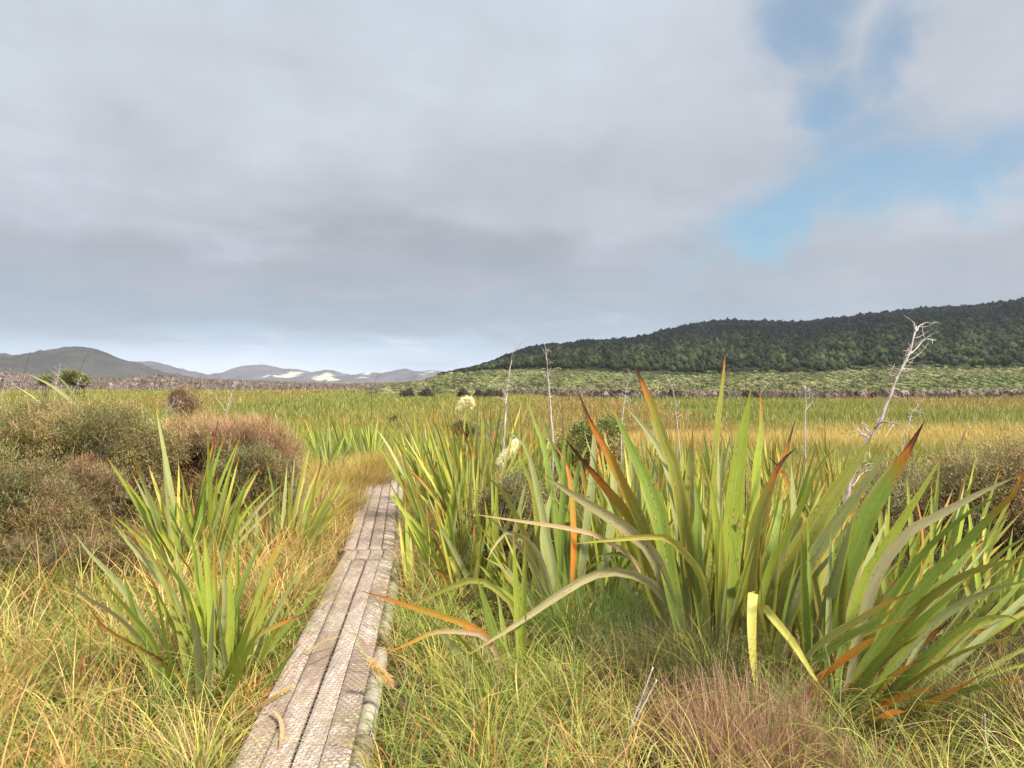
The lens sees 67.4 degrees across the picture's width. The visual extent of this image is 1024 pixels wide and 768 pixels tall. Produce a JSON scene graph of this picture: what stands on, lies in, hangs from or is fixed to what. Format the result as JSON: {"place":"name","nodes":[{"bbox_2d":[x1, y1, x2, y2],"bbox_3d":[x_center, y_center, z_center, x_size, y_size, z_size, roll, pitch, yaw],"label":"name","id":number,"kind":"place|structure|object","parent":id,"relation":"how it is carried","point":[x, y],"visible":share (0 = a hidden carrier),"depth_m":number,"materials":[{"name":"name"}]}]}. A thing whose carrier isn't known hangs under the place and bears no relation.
{"place":"outdoors","nodes":[
{"label":"outdoors","id":0,"kind":"place"},
{"bbox_2d":[0,346,191,378],"bbox_3d":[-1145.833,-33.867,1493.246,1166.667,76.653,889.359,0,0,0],"label":"hill","id":1,"kind":"structure","parent":0,"point":[97,363],"depth_m":1393.03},
{"bbox_2d":[131,361,219,379],"bbox_3d":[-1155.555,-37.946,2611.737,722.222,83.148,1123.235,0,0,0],"label":"hill","id":2,"kind":"structure","parent":0,"point":[162,367],"depth_m":2604.85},
{"bbox_2d":[207,364,441,381],"bbox_3d":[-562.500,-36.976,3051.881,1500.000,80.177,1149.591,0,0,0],"label":"dune hills","id":3,"kind":"structure","parent":0,"point":[261,372],"depth_m":2820.74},
{"bbox_2d":[0,0,1023,374],"label":"sky","id":4,"kind":"structure","parent":0,"point":[352,187],"materials":[{"name":"grey"}]},
{"bbox_2d":[0,382,1023,767],"bbox_3d":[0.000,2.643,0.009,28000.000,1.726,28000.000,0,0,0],"label":"ground","id":5,"kind":"structure","parent":0,"point":[398,706],"depth_m":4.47,"materials":[{"name":"green plant"}]},
{"bbox_2d":[31,372,56,401],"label":"shrub","id":6,"kind":"object","parent":5,"relation":"on","point":[46,379],"visible":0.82,"depth_m":25.90,"materials":[{"name":"green plant"}]},
{"bbox_2d":[0,431,113,594],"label":"shrub","id":7,"kind":"object","parent":5,"relation":"on","point":[29,495],"visible":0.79,"depth_m":6.37,"materials":[{"name":"green plant"}]},
{"bbox_2d":[11,367,107,410],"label":"flax plant","id":8,"kind":"object","parent":5,"relation":"on","point":[61,392],"visible":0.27,"depth_m":8.89,"materials":[{"name":"green plant"}]},
{"bbox_2d":[57,362,96,410],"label":"shrub","id":9,"kind":"object","parent":5,"relation":"on","point":[69,377],"visible":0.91,"depth_m":23.81,"materials":[{"name":"green plant"}]},
{"bbox_2d":[0,522,156,608],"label":"shrub","id":10,"kind":"object","parent":5,"relation":"on","point":[106,546],"visible":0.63,"depth_m":6.09,"materials":[{"name":"green plant"}]},
{"bbox_2d":[47,446,138,583],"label":"shrub","id":11,"kind":"object","parent":5,"relation":"on","point":[105,482],"visible":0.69,"depth_m":7.20,"materials":[{"name":"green plant"}]},
{"bbox_2d":[0,389,197,545],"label":"shrub","id":12,"kind":"object","parent":5,"relation":"on","point":[113,432],"visible":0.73,"depth_m":7.58,"materials":[{"name":"green plant"}]},
{"bbox_2d":[156,380,213,427],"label":"shrub","id":13,"kind":"object","parent":5,"relation":"on","point":[175,392],"visible":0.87,"depth_m":14.35,"materials":[{"name":"brown plant"}]},
{"bbox_2d":[53,510,328,722],"bbox_3d":[-1.760,1.354,4.312,1.356,1.363,1.242,0,0,0],"label":"flax plant","id":14,"kind":"object","parent":5,"relation":"on","point":[209,614],"visible":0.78,"depth_m":4.26,"materials":[{"name":"green plant"}]},
{"bbox_2d":[107,404,279,588],"bbox_3d":[-2.570,0.990,6.288,1.395,1.678,0.794,0,0,-19],"label":"flax plant","id":15,"kind":"object","parent":5,"relation":"on","point":[150,516],"visible":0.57,"depth_m":6.42,"materials":[{"name":"green plant"}]},
{"bbox_2d":[150,394,324,526],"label":"shrub","id":16,"kind":"object","parent":5,"relation":"on","point":[199,439],"visible":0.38,"depth_m":8.79,"materials":[{"name":"brown plant"}]},
{"bbox_2d":[188,434,312,535],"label":"shrub","id":17,"kind":"object","parent":5,"relation":"on","point":[255,461],"visible":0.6,"depth_m":8.16,"materials":[{"name":"green plant"}]},
{"bbox_2d":[235,501,280,578],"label":"flax plant","id":18,"kind":"object","parent":5,"relation":"on","point":[251,538],"visible":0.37,"depth_m":6.96,"materials":[{"name":"green plant"}]},
{"bbox_2d":[281,413,312,453],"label":"flax plant","id":19,"kind":"object","parent":5,"relation":"on","point":[302,439],"visible":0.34,"depth_m":19.91,"materials":[{"name":"green plant"}]},
{"bbox_2d":[262,442,355,566],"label":"flax plant","id":20,"kind":"object","parent":5,"relation":"on","point":[305,511],"visible":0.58,"depth_m":7.20,"materials":[{"name":"green plant"}]},
{"bbox_2d":[295,412,339,450],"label":"flax plant","id":21,"kind":"object","parent":5,"relation":"on","point":[311,439],"visible":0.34,"depth_m":20.96,"materials":[{"name":"green plant"}]},
{"bbox_2d":[231,474,403,767],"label":"boardwalk","id":22,"kind":"structure","parent":5,"relation":"on","point":[349,659],"depth_m":4.30,"materials":[{"name":"grey wood"}]},
{"bbox_2d":[231,683,296,719],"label":"dead leaf","id":23,"kind":"object","parent":22,"relation":"on","point":[265,702],"visible":0.89,"depth_m":3.80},
{"bbox_2d":[260,709,283,748],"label":"dead leaf","id":24,"kind":"object","parent":22,"relation":"on","point":[281,724],"visible":0.95,"depth_m":3.53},
{"bbox_2d":[317,581,395,687],"bbox_3d":[-1.081,1.525,4.742,0.146,0.364,2.073,0,0,-26],"label":"toetoe plume","id":25,"kind":"object","parent":22,"relation":"on","point":[384,675],"visible":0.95,"depth_m":3.85,"materials":[{"name":"beige plant"}]},
{"bbox_2d":[310,415,351,477],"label":"flax plant","id":26,"kind":"object","parent":5,"relation":"on","point":[327,444],"visible":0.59,"depth_m":13.59,"materials":[{"name":"green plant"}]},
{"bbox_2d":[316,413,359,454],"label":"flax plant","id":27,"kind":"object","parent":5,"relation":"on","point":[344,445],"visible":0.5,"depth_m":19.85,"materials":[{"name":"green plant"}]},
{"bbox_2d":[297,464,392,529],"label":"sedge tuft","id":28,"kind":"object","parent":5,"relation":"on","point":[363,502],"visible":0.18,"depth_m":9.65,"materials":[{"name":"yellow plant"}]},
{"bbox_2d":[300,448,407,498],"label":"sedge tuft","id":29,"kind":"object","parent":5,"relation":"on","point":[367,476],"visible":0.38,"depth_m":11.85,"materials":[{"name":"yellow plant"}]},
{"bbox_2d":[347,415,395,455],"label":"flax plant","id":30,"kind":"object","parent":5,"relation":"on","point":[370,440],"visible":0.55,"depth_m":19.17,"materials":[{"name":"green plant"}]},
{"bbox_2d":[342,436,436,474],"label":"sedge tuft","id":31,"kind":"object","parent":5,"relation":"on","point":[396,451],"visible":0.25,"depth_m":13.65,"materials":[{"name":"yellow plant"}]},
{"bbox_2d":[374,452,437,493],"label":"sedge tuft","id":32,"kind":"object","parent":5,"relation":"on","point":[396,469],"visible":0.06,"depth_m":12.41,"materials":[{"name":"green plant"}]},
{"bbox_2d":[399,387,414,396],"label":"bush","id":33,"kind":"object","parent":5,"relation":"on","point":[408,392],"visible":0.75,"depth_m":149.37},
{"bbox_2d":[374,399,451,522],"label":"flax plant","id":34,"kind":"object","parent":5,"relation":"on","point":[414,468],"visible":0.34,"depth_m":8.92,"materials":[{"name":"green plant"}]},
{"bbox_2d":[389,425,439,503],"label":"flax plant","id":35,"kind":"object","parent":5,"relation":"on","point":[405,470],"visible":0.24,"depth_m":10.18,"materials":[{"name":"green plant"}]},
{"bbox_2d":[388,442,468,556],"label":"flax plant","id":36,"kind":"object","parent":5,"relation":"on","point":[414,507],"visible":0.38,"depth_m":7.15,"materials":[{"name":"green plant"}]},
{"bbox_2d":[398,505,475,601],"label":"flax plant","id":37,"kind":"object","parent":5,"relation":"on","point":[406,546],"visible":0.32,"depth_m":6.25,"materials":[{"name":"green plant"}]},
{"bbox_2d":[360,531,526,714],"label":"flax plant","id":38,"kind":"object","parent":5,"relation":"on","point":[517,612],"visible":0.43,"depth_m":4.25,"materials":[{"name":"green plant"}]},
{"bbox_2d":[402,403,490,537],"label":"flax plant","id":39,"kind":"object","parent":5,"relation":"on","point":[438,485],"visible":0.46,"depth_m":7.72,"materials":[{"name":"green plant"}]},
{"bbox_2d":[384,437,526,567],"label":"flax plant","id":40,"kind":"object","parent":5,"relation":"on","point":[459,530],"visible":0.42,"depth_m":6.71,"materials":[{"name":"green plant"}]},
{"bbox_2d":[445,417,480,458],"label":"shrub","id":41,"kind":"object","parent":5,"relation":"on","point":[467,431],"visible":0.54,"depth_m":13.40,"materials":[{"name":"green plant"}]},
{"bbox_2d":[426,409,501,489],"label":"flax plant","id":42,"kind":"object","parent":5,"relation":"on","point":[466,450],"visible":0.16,"depth_m":10.74,"materials":[{"name":"green plant"}]},
{"bbox_2d":[454,395,475,435],"bbox_3d":[-0.695,0.792,11.504,0.349,1.293,0.190,0,0,0],"label":"toetoe plume","id":43,"kind":"object","parent":5,"relation":"on","point":[466,401],"visible":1,"depth_m":11.48,"materials":[{"name":"beige plant"}]},
{"bbox_2d":[409,445,535,619],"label":"flax plant","id":44,"kind":"object","parent":5,"relation":"on","point":[478,552],"visible":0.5,"depth_m":5.86,"materials":[{"name":"green plant"}]},
{"bbox_2d":[399,393,550,513],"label":"flax plant","id":45,"kind":"object","parent":5,"relation":"on","point":[482,457],"visible":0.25,"depth_m":8.71,"materials":[{"name":"green plant"}]},
{"bbox_2d":[485,389,503,397],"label":"bush","id":46,"kind":"object","parent":5,"relation":"on","point":[489,392],"visible":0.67,"depth_m":141.44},
{"bbox_2d":[471,438,518,525],"bbox_3d":[-0.267,1.245,7.607,0.686,1.417,0.150,0,0,0],"label":"toetoe plume","id":47,"kind":"object","parent":5,"relation":"on","point":[515,442],"visible":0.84,"depth_m":7.59,"materials":[{"name":"beige plant"}]},
{"bbox_2d":[454,397,536,470],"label":"flax plant","id":48,"kind":"object","parent":5,"relation":"on","point":[508,441],"visible":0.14,"depth_m":11.54,"materials":[{"name":"green plant"}]},
{"bbox_2d":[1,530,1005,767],"bbox_3d":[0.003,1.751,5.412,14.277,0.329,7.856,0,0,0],"label":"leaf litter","id":49,"kind":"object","parent":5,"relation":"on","point":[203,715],"visible":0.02,"depth_m":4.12,"materials":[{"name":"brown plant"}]},
{"bbox_2d":[487,339,527,481],"bbox_3d":[-0.038,0.656,8.555,0.593,2.340,0.224,0,0,32],"label":"dead tree","id":50,"kind":"object","parent":5,"relation":"on","point":[504,427],"visible":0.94,"depth_m":8.59,"materials":[{"name":"grey wood"}]},
{"bbox_2d":[0,370,1022,399],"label":"brushwood","id":51,"kind":"object","parent":5,"relation":"on","point":[369,383],"visible":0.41,"depth_m":261.50,"materials":[{"name":"plant"}]},
{"bbox_2d":[0,388,1023,561],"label":"rushes","id":52,"kind":"object","parent":5,"relation":"on","point":[351,403],"visible":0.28,"depth_m":64.15,"materials":[{"name":"plant"}]},
{"bbox_2d":[462,406,573,480],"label":"flax plant","id":53,"kind":"object","parent":5,"relation":"on","point":[500,449],"visible":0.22,"depth_m":9.78,"materials":[{"name":"green plant"}]},
{"bbox_2d":[415,619,659,761],"bbox_3d":[0.137,1.632,3.940,1.304,0.854,1.418,0,0,0],"label":"sedge tuft","id":54,"kind":"object","parent":5,"relation":"on","point":[537,683],"visible":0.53,"depth_m":3.96,"materials":[{"name":"green plant"}]},
{"bbox_2d":[455,447,620,594],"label":"shrub","id":55,"kind":"object","parent":5,"relation":"on","point":[508,487],"visible":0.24,"depth_m":6.09,"materials":[{"name":"green plant"}]},
{"bbox_2d":[478,494,605,635],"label":"flax plant","id":56,"kind":"object","parent":5,"relation":"on","point":[507,569],"visible":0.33,"depth_m":5.51,"materials":[{"name":"green plant"}]},
{"bbox_2d":[478,398,616,635],"bbox_3d":[0.161,1.014,5.466,1.227,1.820,0.580,0,0,-42],"label":"flax plant","id":57,"kind":"object","parent":5,"relation":"on","point":[564,540],"visible":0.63,"depth_m":5.48,"materials":[{"name":"green plant"}]},
{"bbox_2d":[541,339,553,478],"bbox_3d":[0.397,0.682,8.399,0.156,2.355,0.267,0,0,14],"label":"dead tree","id":58,"kind":"object","parent":5,"relation":"on","point":[552,458],"visible":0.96,"depth_m":8.39,"materials":[{"name":"grey wood"}]},
{"bbox_2d":[523,415,624,522],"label":"flax plant","id":59,"kind":"object","parent":5,"relation":"on","point":[568,457],"visible":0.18,"depth_m":8.15,"materials":[{"name":"green plant"}]},
{"bbox_2d":[546,401,634,509],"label":"shrub","id":60,"kind":"object","parent":5,"relation":"on","point":[606,423],"visible":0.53,"depth_m":9.42,"materials":[{"name":"green plant"}]},
{"bbox_2d":[481,548,711,682],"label":"sedge tuft","id":61,"kind":"object","parent":5,"relation":"on","point":[618,603],"visible":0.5,"depth_m":4.89,"materials":[{"name":"green plant"}]},
{"bbox_2d":[572,430,644,524],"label":"flax plant","id":62,"kind":"object","parent":5,"relation":"on","point":[602,472],"visible":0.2,"depth_m":7.97,"materials":[{"name":"green plant"}]},
{"bbox_2d":[565,461,656,621],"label":"flax plant","id":63,"kind":"object","parent":5,"relation":"on","point":[622,562],"visible":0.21,"depth_m":5.58,"materials":[{"name":"green plant"}]},
{"bbox_2d":[612,370,640,466],"bbox_3d":[1.270,0.858,8.586,0.343,2.051,0.139,0,0,22],"label":"dead tree","id":64,"kind":"object","parent":5,"relation":"on","point":[622,417],"visible":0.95,"depth_m":8.60,"materials":[{"name":"grey wood"}]},
{"bbox_2d":[459,350,794,686],"bbox_3d":[0.945,0.871,4.577,1.377,2.266,2.519,0,0,44],"label":"flax plant","id":65,"kind":"object","parent":5,"relation":"on","point":[647,556],"visible":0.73,"depth_m":4.59,"materials":[{"name":"green plant"}]},
{"bbox_2d":[557,440,705,606],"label":"flax plant","id":66,"kind":"object","parent":5,"relation":"on","point":[615,559],"visible":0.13,"depth_m":5.96,"materials":[{"name":"green plant"}]},
{"bbox_2d":[612,667,653,766],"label":"dead cane","id":67,"kind":"object","parent":5,"relation":"on","point":[637,708],"visible":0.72,"depth_m":3.50,"materials":[{"name":"plant"}]},
{"bbox_2d":[584,431,691,545],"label":"flax plant","id":68,"kind":"object","parent":5,"relation":"on","point":[636,482],"visible":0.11,"depth_m":7.36,"materials":[{"name":"green plant"}]},
{"bbox_2d":[634,434,656,464],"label":"flax plant","id":69,"kind":"object","parent":5,"relation":"on","point":[650,451],"visible":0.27,"depth_m":17.53,"materials":[{"name":"green plant"}]},
{"bbox_2d":[562,592,759,729],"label":"sedge tuft","id":70,"kind":"object","parent":5,"relation":"on","point":[634,675],"visible":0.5,"depth_m":4.26,"materials":[{"name":"green plant"}]},
{"bbox_2d":[645,439,688,500],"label":"flax plant","id":71,"kind":"object","parent":5,"relation":"on","point":[660,468],"visible":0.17,"depth_m":10.45,"materials":[{"name":"green plant"}]},
{"bbox_2d":[660,374,687,464],"bbox_3d":[1.688,0.902,8.025,0.286,2.010,0.173,0,0,0],"label":"dead tree","id":72,"kind":"object","parent":5,"relation":"on","point":[676,416],"visible":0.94,"depth_m":8.00,"materials":[{"name":"grey wood"}]},
{"bbox_2d":[645,431,706,556],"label":"flax plant","id":73,"kind":"object","parent":5,"relation":"on","point":[665,499],"visible":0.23,"depth_m":6.96,"materials":[{"name":"green plant"}]},
{"bbox_2d":[365,386,1023,399],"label":"marsh edge scrub","id":74,"kind":"object","parent":5,"relation":"on","point":[711,392],"visible":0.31,"depth_m":143.72,"materials":[{"name":"plant"}]},
{"bbox_2d":[603,590,816,753],"bbox_3d":[1.073,1.528,4.114,1.220,0.672,1.105,0,0,0],"label":"sedge tuft","id":75,"kind":"object","parent":5,"relation":"on","point":[742,671],"visible":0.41,"depth_m":4.04,"materials":[{"name":"green plant"}]},
{"bbox_2d":[691,433,731,501],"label":"flax plant","id":76,"kind":"object","parent":5,"relation":"on","point":[708,465],"visible":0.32,"depth_m":11.53,"materials":[{"name":"green plant"}]},
{"bbox_2d":[719,422,753,458],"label":"flax plant","id":77,"kind":"object","parent":5,"relation":"on","point":[732,440],"visible":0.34,"depth_m":17.97,"materials":[{"name":"green plant"}]},
{"bbox_2d":[699,457,785,567],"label":"flax plant","id":78,"kind":"object","parent":5,"relation":"on","point":[745,518],"visible":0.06,"depth_m":6.69,"materials":[{"name":"green plant"}]},
{"bbox_2d":[620,646,886,767],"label":"sedge tuft","id":79,"kind":"object","parent":5,"relation":"on","point":[711,714],"visible":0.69,"depth_m":3.50,"materials":[{"name":"brown plant"}]},
{"bbox_2d":[746,425,787,493],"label":"flax plant","id":80,"kind":"object","parent":5,"relation":"on","point":[771,466],"visible":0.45,"depth_m":11.88,"materials":[{"name":"green plant"}]},
{"bbox_2d":[655,428,884,589],"bbox_3d":[1.934,1.077,5.832,1.302,1.599,1.423,0,0,-37],"label":"flax plant","id":81,"kind":"object","parent":5,"relation":"on","point":[767,539],"visible":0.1,"depth_m":5.74,"materials":[{"name":"green plant"}]},
{"bbox_2d":[653,689,894,767],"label":"sedge tuft","id":82,"kind":"object","parent":5,"relation":"on","point":[809,754],"visible":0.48,"depth_m":3.32,"materials":[{"name":"brown plant"}]},
{"bbox_2d":[776,427,791,467],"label":"flax plant","id":83,"kind":"object","parent":5,"relation":"on","point":[779,446],"visible":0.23,"depth_m":15.95,"materials":[{"name":"green plant"}]},
{"bbox_2d":[691,418,924,704],"bbox_3d":[1.766,1.083,4.626,1.206,1.751,1.845,0,0,0],"label":"flax plant","id":84,"kind":"object","parent":5,"relation":"on","point":[784,598],"visible":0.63,"depth_m":4.52,"materials":[{"name":"green plant"}]},
{"bbox_2d":[802,382,817,475],"bbox_3d":[3.760,0.904,9.585,0.187,1.883,0.427,0,0,42],"label":"dead tree","id":85,"kind":"object","parent":5,"relation":"on","point":[804,423],"visible":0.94,"depth_m":9.50,"materials":[{"name":"grey wood"}]},
{"bbox_2d":[761,436,868,534],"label":"flax plant","id":86,"kind":"object","parent":5,"relation":"on","point":[814,489],"visible":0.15,"depth_m":7.11,"materials":[{"name":"green plant"}]},
{"bbox_2d":[811,435,840,459],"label":"flax plant","id":87,"kind":"object","parent":5,"relation":"on","point":[827,447],"visible":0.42,"depth_m":19.03,"materials":[{"name":"green plant"}]},
{"bbox_2d":[782,457,890,589],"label":"flax plant","id":88,"kind":"object","parent":5,"relation":"on","point":[811,507],"visible":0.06,"depth_m":6.61,"materials":[{"name":"green plant"}]},
{"bbox_2d":[800,423,883,501],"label":"flax plant","id":89,"kind":"object","parent":5,"relation":"on","point":[826,462],"visible":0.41,"depth_m":11.12,"materials":[{"name":"green plant"}]},
{"bbox_2d":[824,316,939,586],"bbox_3d":[2.885,0.678,6.009,0.963,2.435,0.530,0,0,-28],"label":"dead tree","id":90,"kind":"object","parent":5,"relation":"on","point":[876,428],"visible":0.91,"depth_m":6.00,"materials":[{"name":"grey wood"}]},
{"bbox_2d":[845,438,938,575],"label":"shrub","id":91,"kind":"object","parent":5,"relation":"on","point":[904,475],"visible":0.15,"depth_m":7.21,"materials":[{"name":"green plant"}]},
{"bbox_2d":[889,431,921,465],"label":"flax plant","id":92,"kind":"object","parent":5,"relation":"on","point":[917,450],"visible":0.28,"depth_m":16.97,"materials":[{"name":"green plant"}]},
{"bbox_2d":[877,438,933,480],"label":"flax plant","id":93,"kind":"object","parent":5,"relation":"on","point":[896,455],"visible":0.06,"depth_m":9.43,"materials":[{"name":"green plant"}]},
{"bbox_2d":[794,456,1023,767],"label":"flax plant","id":94,"kind":"object","parent":5,"relation":"on","point":[913,620],"visible":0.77,"depth_m":3.89,"materials":[{"name":"green plant"}]},
{"bbox_2d":[814,714,1021,767],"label":"sedge tuft","id":95,"kind":"object","parent":5,"relation":"on","point":[905,744],"visible":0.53,"depth_m":3.46,"materials":[{"name":"green plant"}]},
{"bbox_2d":[846,574,1023,704],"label":"sedge tuft","id":96,"kind":"object","parent":5,"relation":"on","point":[969,657],"visible":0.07,"depth_m":4.46,"materials":[{"name":"green plant"}]},
{"bbox_2d":[858,409,1023,582],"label":"shrub","id":97,"kind":"object","parent":5,"relation":"on","point":[985,468],"visible":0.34,"depth_m":6.22,"materials":[{"name":"green plant"}]},
{"bbox_2d":[865,630,1023,767],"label":"sedge tuft","id":98,"kind":"object","parent":5,"relation":"on","point":[972,714],"visible":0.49,"depth_m":3.65,"materials":[{"name":"green plant"}]},
{"bbox_2d":[872,453,1023,627],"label":"flax plant","id":99,"kind":"object","parent":5,"relation":"on","point":[915,549],"visible":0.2,"depth_m":5.29,"materials":[{"name":"green plant"}]},
{"bbox_2d":[882,559,1023,672],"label":"sedge tuft","id":100,"kind":"object","parent":5,"relation":"on","point":[991,619],"visible":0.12,"depth_m":4.66,"materials":[{"name":"green plant"}]},
{"bbox_2d":[884,618,1023,764],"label":"sedge tuft","id":101,"kind":"object","parent":5,"relation":"on","point":[1003,685],"visible":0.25,"depth_m":3.93,"materials":[{"name":"green plant"}]},
{"bbox_2d":[942,494,1023,664],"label":"flax plant","id":102,"kind":"object","parent":5,"relation":"on","point":[1018,573],"visible":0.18,"depth_m":4.95,"materials":[{"name":"green plant"}]},
{"bbox_2d":[326,340,1023,393],"bbox_3d":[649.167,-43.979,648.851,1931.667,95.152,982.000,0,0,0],"label":"hill slope","id":103,"kind":"structure","parent":0,"point":[924,361],"depth_m":347.33,"materials":[{"name":"plant"}]},
{"bbox_2d":[363,364,1023,395],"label":"hillside scrub","id":104,"kind":"object","parent":103,"relation":"on","point":[951,377],"visible":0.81,"depth_m":248.51,"materials":[{"name":"plant"}]},
{"bbox_2d":[436,297,1023,374],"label":"forest","id":105,"kind":"object","parent":103,"relation":"on","point":[984,331],"visible":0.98,"depth_m":398.25,"materials":[{"name":"plant"}]},
{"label":"dunes","id":106,"kind":"structure","parent":0,"visible":0},
{"bbox_2d":[0,371,378,390],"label":"dune scrub","id":107,"kind":"object","parent":106,"relation":"on","point":[27,383],"visible":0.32,"depth_m":281.88,"materials":[{"name":"plant"}]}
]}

